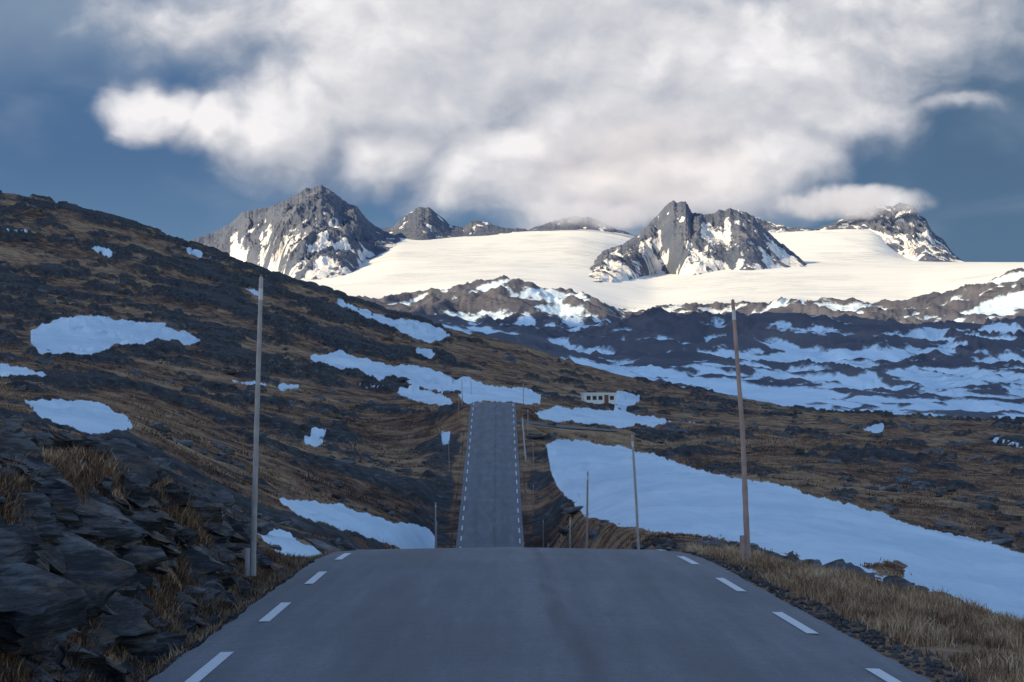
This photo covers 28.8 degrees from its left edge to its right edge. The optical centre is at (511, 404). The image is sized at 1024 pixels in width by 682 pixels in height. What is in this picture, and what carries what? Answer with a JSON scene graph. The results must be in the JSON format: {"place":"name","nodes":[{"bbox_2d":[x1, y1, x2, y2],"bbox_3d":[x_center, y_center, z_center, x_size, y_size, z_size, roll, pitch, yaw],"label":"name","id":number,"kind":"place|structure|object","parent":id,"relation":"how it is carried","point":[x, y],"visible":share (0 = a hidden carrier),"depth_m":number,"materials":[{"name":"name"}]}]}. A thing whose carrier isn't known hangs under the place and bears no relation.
{"place":"outdoors","nodes":[
{"label":"outdoors","id":0,"kind":"place"},
{"bbox_2d":[190,184,400,279],"bbox_3d":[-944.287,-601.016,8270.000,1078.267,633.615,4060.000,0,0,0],"label":"mountain peak","id":1,"kind":"structure","parent":0,"point":[321,231],"depth_m":7590.06,"materials":[{"name":"grey stone"}]},
{"bbox_2d":[380,207,634,239],"bbox_3d":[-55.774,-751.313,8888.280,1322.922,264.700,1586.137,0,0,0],"label":"mountain ridge","id":2,"kind":"structure","parent":0,"point":[422,223],"depth_m":8685.78,"materials":[{"name":"grey stone"}]},
{"bbox_2d":[0,190,1023,681],"bbox_3d":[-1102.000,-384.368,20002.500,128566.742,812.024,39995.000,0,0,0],"label":"ground","id":3,"kind":"structure","parent":0,"point":[872,332],"depth_m":441.76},
{"bbox_2d":[0,428,273,681],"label":"rock outcrop","id":4,"kind":"object","parent":3,"relation":"on","point":[43,600],"visible":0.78,"depth_m":18.56,"materials":[{"name":"stone"}]},
{"bbox_2d":[245,276,262,575],"bbox_3d":[-3.385,0.271,26.095,0.149,3.927,0.306,0,0,19],"label":"snow pole","id":5,"kind":"object","parent":3,"relation":"on","point":[250,563],"visible":1,"depth_m":26.05,"materials":[{"name":"wood"}]},
{"bbox_2d":[435,502,435,547],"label":"snow pole","id":6,"kind":"object","parent":3,"relation":"on","point":[435,524],"visible":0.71,"depth_m":116.96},
{"bbox_2d":[0,441,1023,681],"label":"grass","id":7,"kind":"structure","parent":3,"relation":"on","point":[895,607],"depth_m":21.97,"materials":[{"name":"brown plant"}]},
{"bbox_2d":[0,205,1023,603],"bbox_3d":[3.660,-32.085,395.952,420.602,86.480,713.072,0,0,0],"label":"boulders","id":8,"kind":"object","parent":3,"relation":"on","point":[228,499],"visible":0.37,"depth_m":189.29,"materials":[{"name":"grey stone"}]},
{"bbox_2d":[0,340,1023,621],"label":"heather","id":9,"kind":"object","parent":3,"relation":"on","point":[242,480],"visible":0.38,"depth_m":187.45,"materials":[{"name":"brown plant"}]},
{"bbox_2d":[522,418,525,460],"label":"guard rail","id":10,"kind":"object","parent":3,"relation":"on","point":[524,439],"visible":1,"depth_m":240.00,"materials":[{"name":"metal"}]},
{"bbox_2d":[532,484,533,515],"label":"snow pole","id":11,"kind":"object","parent":3,"relation":"on","point":[533,499],"visible":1,"depth_m":195.97,"materials":[{"name":"wood"}]},
{"bbox_2d":[517,419,617,430],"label":"side road","id":12,"kind":"structure","parent":3,"relation":"on","point":[543,424],"depth_m":263.00,"materials":[{"name":"grey asphalt"}]},
{"bbox_2d":[569,517,570,547],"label":"snow pole","id":13,"kind":"object","parent":3,"relation":"on","point":[569,532],"visible":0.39,"depth_m":92.97,"materials":[{"name":"grey wood"}]},
{"bbox_2d":[586,471,588,547],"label":"snow pole","id":14,"kind":"object","parent":3,"relation":"on","point":[587,511],"visible":0.67,"depth_m":78.97,"materials":[{"name":"wood"}]},
{"bbox_2d":[580,390,617,404],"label":"cabin","id":15,"kind":"object","parent":3,"relation":"on","point":[606,397],"visible":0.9,"depth_m":397.99,"materials":[{"name":"wood"}]},
{"bbox_2d":[604,395,608,402],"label":"door","id":16,"kind":"structure","parent":15,"relation":"in","point":[606,397],"depth_m":398.13,"materials":[{"name":"paint"}]},
{"bbox_2d":[631,435,639,548],"bbox_3d":[3.375,2.887,54.000,0.289,4.145,0.092,0,0,0],"label":"snow pole","id":17,"kind":"object","parent":3,"relation":"on","point":[636,502],"visible":0.72,"depth_m":53.97,"materials":[{"name":"wood"}]},
{"bbox_2d":[731,299,750,558],"bbox_3d":[3.565,0.375,31.024,0.320,4.048,0.128,0,0,17],"label":"snow pole","id":18,"kind":"object","parent":3,"relation":"on","point":[745,548],"visible":0.98,"depth_m":30.97,"materials":[{"name":"wood"}]},
{"bbox_2d":[0,0,1023,261],"label":"sky","id":19,"kind":"structure","parent":0,"point":[178,118],"materials":[{"name":"white"}]},
{"bbox_2d":[148,403,931,681],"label":"asphalt road","id":20,"kind":"structure","parent":0,"point":[492,599],"depth_m":20.32,"materials":[{"name":"grey asphalt"}]},
{"bbox_2d":[185,403,900,681],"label":"road markings","id":21,"kind":"object","parent":20,"relation":"on","point":[208,668],"visible":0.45,"depth_m":20.51,"materials":[{"name":"paint"}]},
{"bbox_2d":[125,551,998,681],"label":"roadside gravel","id":22,"kind":"structure","parent":0,"point":[834,617],"depth_m":20.26,"materials":[{"name":"grey gravel"}]},
{"bbox_2d":[588,200,806,282],"bbox_3d":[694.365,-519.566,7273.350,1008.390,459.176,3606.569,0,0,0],"label":"mountain peak","id":23,"kind":"structure","parent":0,"point":[678,238],"depth_m":6930.89,"materials":[{"name":"grey stone"}]},
{"bbox_2d":[756,203,963,261],"bbox_3d":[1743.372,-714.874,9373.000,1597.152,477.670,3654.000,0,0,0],"label":"mountain ridge","id":24,"kind":"structure","parent":0,"point":[904,230],"depth_m":8775.07,"materials":[{"name":"white snow"}]}
]}

